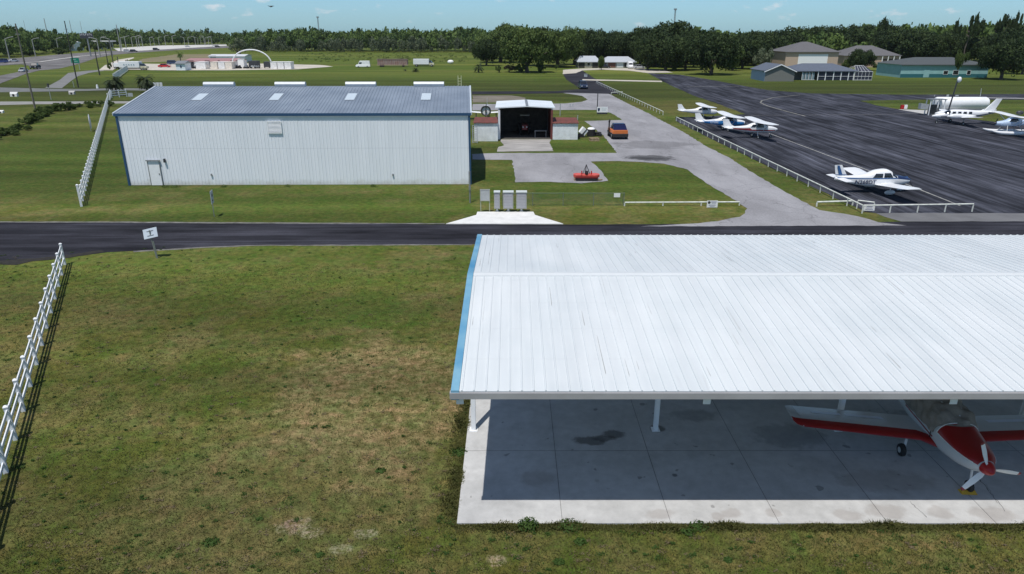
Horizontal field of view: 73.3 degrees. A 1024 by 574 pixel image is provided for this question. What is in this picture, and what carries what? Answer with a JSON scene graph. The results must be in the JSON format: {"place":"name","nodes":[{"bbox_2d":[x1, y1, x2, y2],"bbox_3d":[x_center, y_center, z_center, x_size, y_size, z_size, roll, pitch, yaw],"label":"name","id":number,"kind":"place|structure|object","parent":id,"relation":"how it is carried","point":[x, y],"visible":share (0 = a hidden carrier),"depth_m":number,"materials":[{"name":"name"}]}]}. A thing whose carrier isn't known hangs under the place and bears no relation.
{"place":"outdoors","nodes":[
{"label":"outdoors","id":0,"kind":"place"},
{"bbox_2d":[0,101,129,104],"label":"path","id":1,"kind":"structure","parent":0,"point":[31,102],"depth_m":136.21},
{"bbox_2d":[0,87,148,91],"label":"road","id":2,"kind":"structure","parent":0,"point":[2,89],"depth_m":167.20,"materials":[{"name":"asphalt"}]},
{"bbox_2d":[45,70,103,87],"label":"road","id":3,"kind":"structure","parent":0,"point":[64,80],"depth_m":206.96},
{"bbox_2d":[141,54,210,61],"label":"dry field","id":4,"kind":"structure","parent":0,"point":[166,58],"depth_m":381.80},
{"bbox_2d":[208,54,251,61],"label":"warehouse","id":5,"kind":"structure","parent":0,"point":[247,57],"depth_m":319.29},
{"bbox_2d":[472,95,524,101],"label":"worn ground","id":6,"kind":"structure","parent":0,"point":[482,98],"depth_m":144.59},
{"bbox_2d":[0,42,1023,573],"bbox_3d":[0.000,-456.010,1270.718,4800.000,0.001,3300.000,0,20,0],"label":"grass ground","id":7,"kind":"structure","parent":0,"point":[42,164],"depth_m":31.69,"materials":[{"name":"plant"}]},
{"bbox_2d":[15,24,35,108],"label":"utility pole","id":8,"kind":"object","parent":7,"relation":"on","point":[32,97],"visible":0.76,"depth_m":122.63,"materials":[{"name":"brown wood"}]},
{"bbox_2d":[0,243,65,478],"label":"board fence","id":9,"kind":"object","parent":7,"relation":"on","point":[8,415],"visible":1,"depth_m":26.88,"materials":[{"name":"wood"}]},
{"bbox_2d":[75,93,108,206],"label":"board fence","id":10,"kind":"object","parent":7,"relation":"on","point":[95,143],"visible":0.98,"depth_m":70.95,"materials":[{"name":"wood"}]},
{"bbox_2d":[103,76,126,95],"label":"palm tree","id":11,"kind":"object","parent":7,"relation":"on","point":[115,83],"visible":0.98,"depth_m":150.08,"materials":[{"name":"green plant"}]},
{"bbox_2d":[0,46,233,82],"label":"highway","id":12,"kind":"structure","parent":7,"relation":"on","point":[52,63],"depth_m":352.86,"materials":[{"name":"asphalt"}]},
{"bbox_2d":[133,74,154,90],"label":"palm tree","id":13,"kind":"object","parent":7,"relation":"on","point":[145,83],"visible":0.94,"depth_m":157.94,"materials":[{"name":"green plant"}]},
{"bbox_2d":[143,227,157,257],"bbox_3d":[-21.955,-2.693,41.972,0.959,1.944,0.279,-1,20,-3],"label":"road sign","id":14,"kind":"object","parent":7,"relation":"on","point":[151,233],"visible":1,"depth_m":41.75,"materials":[{"name":"grey metal"}]},
{"bbox_2d":[114,44,226,50],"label":"pale lot","id":15,"kind":"structure","parent":7,"relation":"on","point":[141,48],"depth_m":632.63,"materials":[{"name":"concrete"}]},
{"bbox_2d":[174,61,191,69],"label":"garden shed","id":16,"kind":"structure","parent":7,"relation":"on","point":[183,65],"depth_m":251.71,"materials":[{"name":"grey metal"}]},
{"bbox_2d":[195,61,209,68],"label":"storage container","id":17,"kind":"object","parent":7,"relation":"on","point":[202,64],"visible":0.98,"depth_m":260.81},
{"bbox_2d":[200,536,220,547],"bbox_3d":[-8.183,6.899,18.684,0.464,0.119,0.404,12,23,29],"label":"weed clump","id":18,"kind":"object","parent":7,"relation":"on","point":[212,542],"visible":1,"depth_m":18.64,"materials":[{"name":"green plant"}]},
{"bbox_2d":[184,58,246,66],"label":"store building","id":19,"kind":"structure","parent":7,"relation":"on","point":[192,60],"depth_m":277.52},
{"bbox_2d":[0,221,444,223],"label":"road edge","id":20,"kind":"object","parent":7,"relation":"on","point":[217,222],"visible":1,"depth_m":50.18,"materials":[{"name":"concrete"}]},
{"bbox_2d":[130,63,332,69],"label":"gravel lot","id":21,"kind":"structure","parent":7,"relation":"on","point":[173,66],"depth_m":271.77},
{"bbox_2d":[118,61,148,69],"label":"delivery truck","id":22,"kind":"object","parent":21,"relation":"on","point":[136,65],"visible":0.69,"depth_m":253.04,"materials":[{"name":"white paint"}]},
{"bbox_2d":[228,37,248,53],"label":"tree","id":23,"kind":"object","parent":7,"relation":"on","point":[242,44],"visible":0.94,"depth_m":353.65,"materials":[{"name":"green plant"}]},
{"bbox_2d":[112,82,471,185],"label":"metal hangar","id":24,"kind":"structure","parent":7,"relation":"on","point":[278,133],"depth_m":61.75,"materials":[{"name":"white paint"}]},
{"bbox_2d":[145,160,162,184],"bbox_3d":[-32.147,-10.284,61.922,1.247,2.280,0.155,0,20,-1],"label":"door","id":25,"kind":"structure","parent":24,"relation":"in","point":[154,169],"depth_m":61.96,"materials":[{"name":"metal"}]},
{"bbox_2d":[133,244,471,251],"bbox_3d":[-13.375,-2.667,44.672,21.514,0.001,1.151,-1,20,-4],"label":"road edge","id":26,"kind":"object","parent":7,"relation":"on","point":[294,245],"visible":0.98,"depth_m":44.76,"materials":[{"name":"asphalt"}]},
{"bbox_2d":[238,34,474,51],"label":"trees","id":27,"kind":"object","parent":7,"relation":"on","point":[335,45],"visible":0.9,"depth_m":478.47,"materials":[{"name":"green plant"}]},
{"bbox_2d":[298,52,468,61],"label":"meadow tufts","id":28,"kind":"object","parent":7,"relation":"on","point":[306,58],"visible":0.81,"depth_m":370.28,"materials":[{"name":"green plant"}]},
{"bbox_2d":[377,59,407,66],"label":"freight trailer","id":29,"kind":"object","parent":7,"relation":"on","point":[390,62],"visible":1,"depth_m":276.70,"materials":[{"name":"brown metal"}]},
{"bbox_2d":[472,104,497,116],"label":"parked plane","id":30,"kind":"object","parent":7,"relation":"on","point":[485,110],"visible":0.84,"depth_m":108.11,"materials":[{"name":"metal"}]},
{"bbox_2d":[480,189,489,210],"bbox_3d":[-2.069,-6.654,52.822,0.758,1.732,0.105,0,20,0],"label":"notice board","id":31,"kind":"object","parent":7,"relation":"on","point":[484,194],"visible":1,"depth_m":52.66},
{"bbox_2d":[471,38,500,65],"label":"tree","id":32,"kind":"object","parent":7,"relation":"on","point":[486,50],"visible":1,"depth_m":283.56,"materials":[{"name":"green plant"}]},
{"bbox_2d":[475,29,512,62],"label":"tree","id":33,"kind":"object","parent":7,"relation":"on","point":[497,36],"visible":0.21,"depth_m":310.89,"materials":[{"name":"green plant"}]},
{"bbox_2d":[446,212,562,223],"bbox_3d":[-0.540,-5.146,51.395,8.482,0.105,3.540,0,20,0],"label":"mail pad","id":34,"kind":"object","parent":7,"relation":"on","point":[505,218],"visible":1,"depth_m":50.80,"materials":[{"name":"white concrete"}]},
{"bbox_2d":[494,190,499,211],"bbox_3d":[-1.147,-6.579,52.820,0.491,1.592,0.540,0,20,0],"label":"mailbox cabinet","id":35,"kind":"object","parent":34,"relation":"on","point":[496,199],"visible":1,"depth_m":52.60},
{"bbox_2d":[503,190,513,211],"bbox_3d":[-0.287,-6.579,52.820,0.818,1.592,0.540,0,20,0],"label":"mailbox cabinet","id":36,"kind":"object","parent":34,"relation":"on","point":[507,199],"visible":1,"depth_m":52.59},
{"bbox_2d":[516,190,526,211],"bbox_3d":[0.727,-6.579,52.820,0.839,1.592,0.540,0,20,0],"label":"mailbox cabinet","id":37,"kind":"object","parent":34,"relation":"on","point":[521,199],"visible":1,"depth_m":52.58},
{"bbox_2d":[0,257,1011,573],"bbox_3d":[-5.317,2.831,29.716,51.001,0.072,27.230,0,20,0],"label":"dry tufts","id":38,"kind":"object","parent":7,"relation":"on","point":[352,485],"visible":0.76,"depth_m":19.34,"materials":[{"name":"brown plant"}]},
{"bbox_2d":[492,22,523,32],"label":"tree","id":39,"kind":"object","parent":7,"relation":"on","point":[506,26],"visible":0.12,"depth_m":350.19,"materials":[{"name":"green plant"}]},
{"bbox_2d":[0,18,1023,59],"bbox_3d":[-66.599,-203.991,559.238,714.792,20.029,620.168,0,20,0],"label":"woods","id":40,"kind":"object","parent":7,"relation":"on","point":[44,40],"visible":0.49,"depth_m":500.57,"materials":[{"name":"green plant"}]},
{"bbox_2d":[497,139,552,151],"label":"hangar ramp","id":41,"kind":"structure","parent":7,"relation":"on","point":[527,144],"depth_m":84.27,"materials":[{"name":"concrete"}]},
{"bbox_2d":[473,99,578,140],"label":"hangar","id":42,"kind":"structure","parent":7,"relation":"on","point":[504,124],"depth_m":90.99,"materials":[{"name":"white metal"}]},
{"bbox_2d":[518,114,531,134],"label":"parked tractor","id":43,"kind":"object","parent":42,"relation":"in","point":[524,126],"visible":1,"depth_m":93.37,"materials":[{"name":"black metal"}]},
{"bbox_2d":[499,24,553,72],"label":"tree","id":44,"kind":"object","parent":7,"relation":"on","point":[521,46],"visible":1,"depth_m":232.30,"materials":[{"name":"green plant"}]},
{"bbox_2d":[517,516,538,531],"bbox_3d":[0.456,6.580,19.230,0.645,0.337,0.534,0,20,0],"label":"weed clump","id":45,"kind":"object","parent":7,"relation":"on","point":[531,523],"visible":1,"depth_m":19.16,"materials":[{"name":"green plant"}]},
{"bbox_2d":[502,193,624,205],"bbox_3d":[4.087,-7.007,54.919,9.759,1.050,0.104,0,20,0],"label":"fence","id":46,"kind":"object","parent":7,"relation":"on","point":[618,195],"visible":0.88,"depth_m":54.90,"materials":[{"name":"white metal"}]},
{"bbox_2d":[545,28,583,64],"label":"tree","id":47,"kind":"object","parent":7,"relation":"on","point":[565,44],"visible":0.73,"depth_m":267.90,"materials":[{"name":"green plant"}]},
{"bbox_2d":[556,518,582,533],"bbox_3d":[1.606,6.658,19.293,0.758,0.155,0.644,0,20,0],"label":"weed clump","id":48,"kind":"object","parent":7,"relation":"on","point":[569,528],"visible":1,"depth_m":19.18,"materials":[{"name":"green plant"}]},
{"bbox_2d":[562,26,587,64],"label":"tree","id":49,"kind":"object","parent":7,"relation":"on","point":[582,32],"visible":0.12,"depth_m":290.30,"materials":[{"name":"green plant"}]},
{"bbox_2d":[574,28,604,58],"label":"tree","id":50,"kind":"object","parent":7,"relation":"on","point":[592,46],"visible":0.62,"depth_m":285.77,"materials":[{"name":"green plant"}]},
{"bbox_2d":[586,28,622,57],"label":"tree","id":51,"kind":"object","parent":7,"relation":"on","point":[611,43],"visible":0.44,"depth_m":290.69,"materials":[{"name":"green plant"}]},
{"bbox_2d":[620,26,647,64],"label":"tree","id":52,"kind":"object","parent":7,"relation":"on","point":[626,41],"visible":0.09,"depth_m":287.53,"materials":[{"name":"green plant"}]},
{"bbox_2d":[633,34,660,69],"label":"tree","id":53,"kind":"object","parent":7,"relation":"on","point":[641,53],"visible":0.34,"depth_m":250.92,"materials":[{"name":"green plant"}]},
{"bbox_2d":[628,21,674,66],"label":"tree","id":54,"kind":"object","parent":7,"relation":"on","point":[637,35],"visible":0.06,"depth_m":274.29,"materials":[{"name":"green plant"}]},
{"bbox_2d":[645,31,689,70],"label":"tree","id":55,"kind":"object","parent":7,"relation":"on","point":[669,48],"visible":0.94,"depth_m":244.79,"materials":[{"name":"green plant"}]},
{"bbox_2d":[661,58,684,70],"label":"shrub","id":56,"kind":"object","parent":7,"relation":"on","point":[677,64],"visible":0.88,"depth_m":249.65,"materials":[{"name":"green plant"}]},
{"bbox_2d":[645,19,703,66],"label":"tree","id":57,"kind":"object","parent":7,"relation":"on","point":[677,28],"visible":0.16,"depth_m":265.61,"materials":[{"name":"green plant"}]},
{"bbox_2d":[624,201,739,205],"bbox_3d":[13.611,-6.673,55.041,9.341,0.340,0.120,0,20,-1],"label":"pipe barrier","id":58,"kind":"object","parent":7,"relation":"on","point":[701,202],"visible":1,"depth_m":54.98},
{"bbox_2d":[672,29,700,69],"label":"tree","id":59,"kind":"object","parent":7,"relation":"on","point":[688,35],"visible":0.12,"depth_m":251.55,"materials":[{"name":"green plant"}]},
{"bbox_2d":[684,27,742,74],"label":"tree","id":60,"kind":"object","parent":7,"relation":"on","point":[721,50],"visible":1,"depth_m":220.29,"materials":[{"name":"green plant"}]},
{"bbox_2d":[434,399,1023,538],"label":"edge grass","id":61,"kind":"structure","parent":7,"relation":"on","point":[462,422],"depth_m":19.26,"materials":[{"name":"plant"}]},
{"bbox_2d":[457,399,1023,524],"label":"concrete pad","id":62,"kind":"object","parent":7,"relation":"on","point":[604,470],"visible":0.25,"depth_m":21.77,"materials":[{"name":"concrete"}]},
{"bbox_2d":[450,234,1023,431],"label":"shade hangar","id":63,"kind":"structure","parent":62,"relation":"on","point":[708,318],"depth_m":21.04,"materials":[{"name":"white paint"}]},
{"bbox_2d":[550,400,1020,522],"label":"pad joints","id":64,"kind":"object","parent":62,"relation":"on","point":[757,482],"visible":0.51,"depth_m":21.62,"materials":[{"name":"concrete"}]},
{"bbox_2d":[785,399,1023,491],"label":"covered plane","id":65,"kind":"object","parent":62,"relation":"on","point":[959,432],"visible":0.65,"depth_m":21.79,"materials":[{"name":"red paint"}]},
{"bbox_2d":[736,33,766,68],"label":"tree","id":66,"kind":"object","parent":7,"relation":"on","point":[752,46],"visible":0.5,"depth_m":255.96,"materials":[{"name":"green plant"}]},
{"bbox_2d":[752,47,773,65],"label":"tree","id":67,"kind":"object","parent":7,"relation":"on","point":[768,56],"visible":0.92,"depth_m":245.15,"materials":[{"name":"green plant"}]},
{"bbox_2d":[740,30,786,65],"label":"tree","id":68,"kind":"object","parent":7,"relation":"on","point":[774,42],"visible":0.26,"depth_m":279.74,"materials":[{"name":"green plant"}]},
{"bbox_2d":[775,26,811,43],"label":"tree","id":69,"kind":"object","parent":7,"relation":"on","point":[795,37],"visible":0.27,"depth_m":309.98,"materials":[{"name":"green plant"}]},
{"bbox_2d":[770,42,839,65],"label":"house","id":70,"kind":"structure","parent":7,"relation":"on","point":[798,53],"depth_m":250.69,"materials":[{"name":"paint"}]},
{"bbox_2d":[798,54,827,63],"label":"garage door","id":71,"kind":"structure","parent":70,"relation":"in","point":[802,58],"depth_m":250.36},
{"bbox_2d":[794,25,821,35],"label":"tree","id":72,"kind":"object","parent":7,"relation":"on","point":[815,30],"visible":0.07,"depth_m":321.86,"materials":[{"name":"green plant"}]},
{"bbox_2d":[676,117,973,213],"bbox_3d":[26.350,-15.956,79.662,8.804,0.675,59.036,-3,21,-9],"label":"pipe rail fence","id":73,"kind":"object","parent":7,"relation":"on","point":[891,205],"visible":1,"depth_m":57.25,"materials":[{"name":"metal"}]},
{"bbox_2d":[648,73,1023,212],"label":"aircraft ramp","id":74,"kind":"structure","parent":7,"relation":"on","point":[971,161],"depth_m":84.36,"materials":[{"name":"asphalt"}]},
{"bbox_2d":[678,103,716,117],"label":"wing plane","id":75,"kind":"object","parent":74,"relation":"on","point":[704,109],"visible":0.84,"depth_m":111.00,"materials":[{"name":"white metal"}]},
{"bbox_2d":[694,111,745,130],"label":"wing plane","id":76,"kind":"object","parent":74,"relation":"on","point":[733,119],"visible":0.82,"depth_m":96.62,"materials":[{"name":"white metal"}]},
{"bbox_2d":[723,116,777,138],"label":"wing plane","id":77,"kind":"object","parent":74,"relation":"on","point":[757,126],"visible":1,"depth_m":89.94,"materials":[{"name":"white metal"}]},
{"bbox_2d":[826,165,920,195],"bbox_3d":[31.594,-9.427,59.485,7.713,2.417,7.805,15,25,35],"label":"wing plane","id":78,"kind":"object","parent":74,"relation":"on","point":[879,178],"visible":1,"depth_m":58.90,"materials":[{"name":"white metal"}]},
{"bbox_2d":[932,99,1001,124],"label":"twin engine plane","id":79,"kind":"object","parent":74,"relation":"on","point":[951,114],"visible":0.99,"depth_m":103.36,"materials":[{"name":"metal"}]},
{"bbox_2d":[983,111,1023,135],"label":"floatplane","id":80,"kind":"object","parent":74,"relation":"on","point":[1013,120],"visible":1,"depth_m":92.17,"materials":[{"name":"white metal"}]},
{"bbox_2d":[824,24,868,46],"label":"tree","id":81,"kind":"object","parent":7,"relation":"on","point":[859,37],"visible":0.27,"depth_m":315.49,"materials":[{"name":"green plant"}]},
{"bbox_2d":[844,23,876,36],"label":"tree","id":82,"kind":"object","parent":7,"relation":"on","point":[853,26],"visible":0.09,"depth_m":323.03,"materials":[{"name":"green plant"}]},
{"bbox_2d":[846,48,876,66],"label":"tree","id":83,"kind":"object","parent":7,"relation":"on","point":[859,57],"visible":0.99,"depth_m":248.23,"materials":[{"name":"green plant"}]},
{"bbox_2d":[850,65,872,79],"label":"pool cage","id":84,"kind":"object","parent":7,"relation":"on","point":[864,73],"visible":0.92,"depth_m":199.47,"materials":[{"name":"white paint"}]},
{"bbox_2d":[867,25,903,47],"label":"tree","id":85,"kind":"object","parent":7,"relation":"on","point":[877,38],"visible":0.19,"depth_m":303.14,"materials":[{"name":"green plant"}]},
{"bbox_2d":[878,27,941,58],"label":"tree","id":86,"kind":"object","parent":7,"relation":"on","point":[904,44],"visible":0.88,"depth_m":280.93,"materials":[{"name":"green plant"}]},
{"bbox_2d":[924,28,969,57],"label":"tree","id":87,"kind":"object","parent":7,"relation":"on","point":[955,41],"visible":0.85,"depth_m":276.15,"materials":[{"name":"green plant"}]},
{"bbox_2d":[955,48,970,79],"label":"tree","id":88,"kind":"object","parent":7,"relation":"on","point":[960,57],"visible":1,"depth_m":200.46,"materials":[{"name":"green plant"}]},
{"bbox_2d":[961,12,985,53],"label":"pine tree","id":89,"kind":"object","parent":7,"relation":"on","point":[976,27],"visible":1,"depth_m":264.73,"materials":[{"name":"green plant"}]},
{"bbox_2d":[963,31,1005,60],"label":"tree","id":90,"kind":"object","parent":7,"relation":"on","point":[974,45],"visible":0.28,"depth_m":267.69,"materials":[{"name":"green plant"}]},
{"bbox_2d":[976,37,1023,79],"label":"tree","id":91,"kind":"object","parent":7,"relation":"on","point":[1004,56],"visible":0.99,"depth_m":198.61,"materials":[{"name":"green plant"}]},
{"bbox_2d":[994,13,1011,33],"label":"pine tree","id":92,"kind":"object","parent":7,"relation":"on","point":[999,25],"visible":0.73,"depth_m":264.88,"materials":[{"name":"green plant"}]},
{"bbox_2d":[985,23,1023,46],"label":"tree","id":93,"kind":"object","parent":7,"relation":"on","point":[1012,33],"visible":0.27,"depth_m":257.38,"materials":[{"name":"green plant"}]},
{"bbox_2d":[1011,11,1023,31],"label":"pine tree","id":94,"kind":"object","parent":7,"relation":"on","point":[1014,24],"visible":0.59,"depth_m":264.24,"materials":[{"name":"green plant"}]},
{"bbox_2d":[0,221,1023,260],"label":"road","id":95,"kind":"structure","parent":0,"point":[22,240],"depth_m":47.66,"materials":[{"name":"asphalt"}]},
{"bbox_2d":[0,250,103,264],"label":"broken edge","id":96,"kind":"object","parent":95,"relation":"on","point":[13,262],"visible":0.93,"depth_m":41.98,"materials":[{"name":"asphalt"}]},
{"bbox_2d":[0,0,1023,35],"label":"sky","id":97,"kind":"structure","parent":0,"point":[220,16],"materials":[{"name":"blue"}]},
{"bbox_2d":[472,71,618,93],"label":"road","id":98,"kind":"structure","parent":0,"point":[593,85],"depth_m":164.37,"materials":[{"name":"asphalt"}]},
{"bbox_2d":[575,56,598,67],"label":"ranch house","id":99,"kind":"structure","parent":0,"point":[586,61],"depth_m":268.64,"materials":[{"name":"white metal"}]},
{"bbox_2d":[563,68,672,73],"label":"driveway","id":100,"kind":"structure","parent":0,"point":[568,71],"depth_m":251.03,"materials":[{"name":"concrete"}]},
{"bbox_2d":[604,56,636,67],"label":"ranch house","id":101,"kind":"structure","parent":0,"point":[616,61],"depth_m":271.65,"materials":[{"name":"white metal"}]},
{"bbox_2d":[472,93,897,225],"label":"driveway","id":102,"kind":"structure","parent":0,"point":[651,139],"depth_m":72.19,"materials":[{"name":"concrete"}]},
{"bbox_2d":[573,164,601,180],"bbox_3d":[7.126,-10.782,64.668,2.702,1.369,1.787,1,20,2],"label":"rotary mower","id":103,"kind":"object","parent":102,"relation":"on","point":[586,175],"visible":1,"depth_m":64.08,"materials":[{"name":"red metal"}]},
{"bbox_2d":[607,119,627,138],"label":"orange utility vehicle","id":104,"kind":"object","parent":102,"relation":"on","point":[617,130],"visible":1,"depth_m":88.95,"materials":[{"name":"paint"}]},
{"bbox_2d":[750,62,858,80],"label":"blue roof building","id":105,"kind":"structure","parent":0,"point":[766,71],"depth_m":199.52,"materials":[{"name":"grey"}]},
{"bbox_2d":[837,45,901,66],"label":"brick house","id":106,"kind":"structure","parent":0,"point":[881,55],"depth_m":275.21,"materials":[{"name":"grey"}]},
{"bbox_2d":[899,109,933,114],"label":"pavement","id":107,"kind":"structure","parent":0,"point":[920,111],"depth_m":120.58,"materials":[{"name":"concrete"}]},
{"bbox_2d":[918,98,947,114],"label":"service stand","id":108,"kind":"object","parent":107,"relation":"on","point":[931,108],"visible":0.86,"depth_m":115.49,"materials":[{"name":"white paint"}]},
{"bbox_2d":[932,88,996,110],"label":"fuel tank","id":109,"kind":"object","parent":107,"relation":"on","point":[971,103],"visible":0.7,"depth_m":116.04,"materials":[{"name":"metal"}]},
{"bbox_2d":[876,57,988,77],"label":"teal building","id":110,"kind":"structure","parent":0,"point":[928,67],"depth_m":211.32,"materials":[{"name":"metal"}]},
{"bbox_2d":[862,100,1023,121],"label":"grass island","id":111,"kind":"structure","parent":0,"point":[1011,106],"depth_m":130.57,"materials":[{"name":"plant"}]},
{"bbox_2d":[877,213,1023,221],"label":"pavement","id":112,"kind":"structure","parent":0,"point":[946,217],"depth_m":51.80,"materials":[{"name":"concrete"}]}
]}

